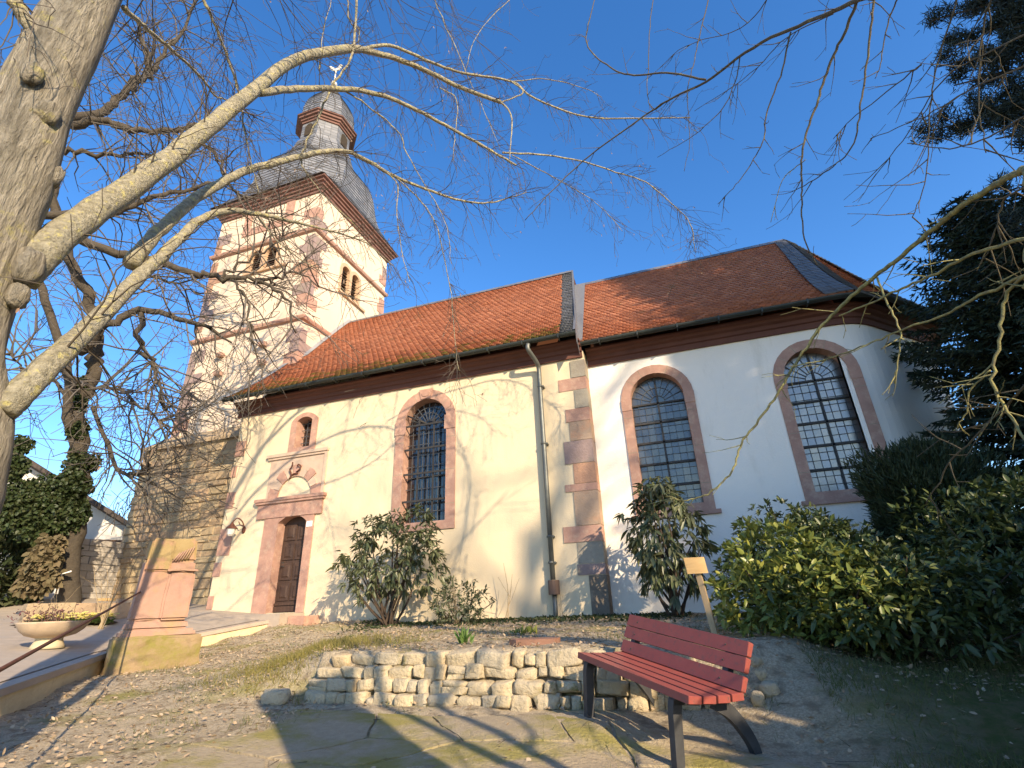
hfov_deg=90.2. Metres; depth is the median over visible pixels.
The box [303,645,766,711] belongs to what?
dry stone wall
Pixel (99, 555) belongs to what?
yard wall
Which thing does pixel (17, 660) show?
handrail
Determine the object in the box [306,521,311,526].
plaque
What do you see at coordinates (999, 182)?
ash tree
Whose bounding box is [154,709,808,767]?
paving
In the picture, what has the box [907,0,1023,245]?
pine tree
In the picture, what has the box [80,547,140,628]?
dry shrub
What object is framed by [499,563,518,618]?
sapling
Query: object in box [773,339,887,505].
arched window
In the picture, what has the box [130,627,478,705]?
grass
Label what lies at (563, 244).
sky
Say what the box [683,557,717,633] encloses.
wooden sign
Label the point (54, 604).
dry shrub
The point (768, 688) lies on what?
loose stone
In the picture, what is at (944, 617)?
laurel bush
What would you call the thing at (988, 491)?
laurel bush
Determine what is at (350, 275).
belfry window
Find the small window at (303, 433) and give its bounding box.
[287,412,318,452]
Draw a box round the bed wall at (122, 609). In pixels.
[18,602,131,622]
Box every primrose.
[23,614,50,621]
[63,616,79,620]
[74,611,88,619]
[78,612,95,623]
[85,612,111,623]
[98,611,114,623]
[107,613,119,622]
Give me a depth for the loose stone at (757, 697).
3.87 m
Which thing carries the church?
on the ground at (990, 725)
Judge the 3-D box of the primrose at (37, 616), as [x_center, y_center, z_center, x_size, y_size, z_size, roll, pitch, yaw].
[-9.177,4.542,9.827,0.314,0.201,0.298,-4,-24,4]
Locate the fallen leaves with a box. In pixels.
[0,611,1023,767]
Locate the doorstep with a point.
(276, 619)
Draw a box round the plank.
[96,598,115,600]
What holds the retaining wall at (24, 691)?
on the ground at (990, 725)
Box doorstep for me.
[220,612,304,626]
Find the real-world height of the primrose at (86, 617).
0.225 m
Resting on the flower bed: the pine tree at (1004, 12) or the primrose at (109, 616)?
the primrose at (109, 616)
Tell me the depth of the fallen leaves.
4.86 m
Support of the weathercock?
on the church
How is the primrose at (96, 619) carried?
on the flower bed
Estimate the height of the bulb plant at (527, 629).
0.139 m
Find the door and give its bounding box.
[272,517,305,612]
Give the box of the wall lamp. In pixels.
[225,517,245,535]
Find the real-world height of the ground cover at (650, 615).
0.287 m
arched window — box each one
[390,388,455,533]
[621,365,721,517]
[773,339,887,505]
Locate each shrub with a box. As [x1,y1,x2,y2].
[0,521,84,607]
[9,532,70,600]
[51,588,77,618]
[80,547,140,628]
[427,575,495,624]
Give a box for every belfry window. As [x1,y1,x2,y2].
[242,244,284,275]
[338,263,364,312]
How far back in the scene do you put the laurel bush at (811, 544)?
5.02 m
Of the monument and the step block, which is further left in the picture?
the monument
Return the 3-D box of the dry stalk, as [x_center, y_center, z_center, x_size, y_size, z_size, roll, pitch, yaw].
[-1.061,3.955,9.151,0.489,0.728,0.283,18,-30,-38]
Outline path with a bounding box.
[0,593,257,681]
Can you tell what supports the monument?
on the ground at (990, 725)
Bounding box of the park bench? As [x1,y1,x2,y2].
[578,614,761,767]
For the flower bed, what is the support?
on the path
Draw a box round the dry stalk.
[438,586,459,623]
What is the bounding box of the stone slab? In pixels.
[509,637,559,646]
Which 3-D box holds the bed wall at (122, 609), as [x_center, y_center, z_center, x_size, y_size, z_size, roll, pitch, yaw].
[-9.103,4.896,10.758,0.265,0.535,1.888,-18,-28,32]
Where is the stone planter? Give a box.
[15,620,90,649]
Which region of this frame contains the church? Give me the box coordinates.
[108,85,1022,623]
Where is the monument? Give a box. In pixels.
[101,538,202,675]
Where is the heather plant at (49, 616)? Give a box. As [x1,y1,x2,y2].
[7,601,98,625]
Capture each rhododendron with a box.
[326,503,450,626]
[613,475,718,616]
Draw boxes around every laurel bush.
[697,515,937,652]
[710,496,919,613]
[746,529,1023,668]
[878,456,1023,638]
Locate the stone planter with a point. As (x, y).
(41, 633)
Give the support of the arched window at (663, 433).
in the church
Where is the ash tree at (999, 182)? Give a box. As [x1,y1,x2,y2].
[525,0,1023,540]
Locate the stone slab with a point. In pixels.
(535, 640)
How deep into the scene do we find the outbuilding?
17.63 m
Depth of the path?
8.55 m
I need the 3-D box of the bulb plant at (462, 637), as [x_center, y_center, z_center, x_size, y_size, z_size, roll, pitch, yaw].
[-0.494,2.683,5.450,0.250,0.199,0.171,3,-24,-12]
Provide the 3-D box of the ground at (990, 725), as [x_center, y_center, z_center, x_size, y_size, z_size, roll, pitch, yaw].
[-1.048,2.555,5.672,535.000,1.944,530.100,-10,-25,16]
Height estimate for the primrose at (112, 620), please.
0.245 m
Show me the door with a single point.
(292, 547)
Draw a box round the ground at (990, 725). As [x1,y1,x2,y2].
[0,611,1023,767]
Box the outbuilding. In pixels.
[0,453,126,592]
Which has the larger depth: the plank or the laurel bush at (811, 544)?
the plank
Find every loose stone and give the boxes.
[260,688,290,704]
[750,690,764,706]
[759,680,779,696]
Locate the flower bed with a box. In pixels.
[9,621,117,627]
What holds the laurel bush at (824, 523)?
on the ground at (990, 725)
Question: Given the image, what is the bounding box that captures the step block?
[287,615,318,625]
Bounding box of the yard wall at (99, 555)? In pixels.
[53,539,125,598]
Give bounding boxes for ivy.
[0,375,102,546]
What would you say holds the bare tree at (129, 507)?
on the ground at (990, 725)
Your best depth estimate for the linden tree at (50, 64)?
3.79 m
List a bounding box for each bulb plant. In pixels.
[454,626,476,643]
[508,624,537,634]
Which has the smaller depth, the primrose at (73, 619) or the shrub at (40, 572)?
the primrose at (73, 619)
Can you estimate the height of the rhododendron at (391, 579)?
2.352 m
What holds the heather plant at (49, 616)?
in the stone planter
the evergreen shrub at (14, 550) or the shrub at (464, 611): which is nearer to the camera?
the shrub at (464, 611)
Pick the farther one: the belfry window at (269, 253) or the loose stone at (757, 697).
the belfry window at (269, 253)
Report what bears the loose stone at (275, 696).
on the ground at (990, 725)
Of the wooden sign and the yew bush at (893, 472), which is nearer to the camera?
the wooden sign
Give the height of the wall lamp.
0.456 m
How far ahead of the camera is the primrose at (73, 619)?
10.14 m
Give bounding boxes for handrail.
[0,591,140,671]
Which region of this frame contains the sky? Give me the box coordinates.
[0,0,1023,519]
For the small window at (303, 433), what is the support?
in the church
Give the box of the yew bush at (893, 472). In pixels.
[841,432,1023,593]
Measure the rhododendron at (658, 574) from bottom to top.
2.362 m
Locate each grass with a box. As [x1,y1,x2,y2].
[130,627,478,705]
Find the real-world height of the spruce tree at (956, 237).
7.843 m
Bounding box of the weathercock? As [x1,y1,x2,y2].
[330,64,342,85]
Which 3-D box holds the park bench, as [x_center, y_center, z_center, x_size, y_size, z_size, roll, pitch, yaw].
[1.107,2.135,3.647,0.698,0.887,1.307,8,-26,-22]
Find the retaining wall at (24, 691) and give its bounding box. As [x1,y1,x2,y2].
[0,620,268,715]
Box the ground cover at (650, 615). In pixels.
[338,610,693,636]
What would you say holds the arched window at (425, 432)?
in the church
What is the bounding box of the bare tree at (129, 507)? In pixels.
[114,497,130,517]
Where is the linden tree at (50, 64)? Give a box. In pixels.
[0,0,733,513]
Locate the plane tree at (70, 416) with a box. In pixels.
[0,0,400,602]
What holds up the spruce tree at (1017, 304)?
on the ground at (990, 725)
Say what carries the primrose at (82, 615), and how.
on the flower bed
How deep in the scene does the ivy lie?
12.34 m
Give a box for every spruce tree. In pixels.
[887,184,1023,596]
[904,187,1023,596]
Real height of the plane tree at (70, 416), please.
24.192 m
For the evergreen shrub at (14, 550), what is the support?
on the ground at (990, 725)

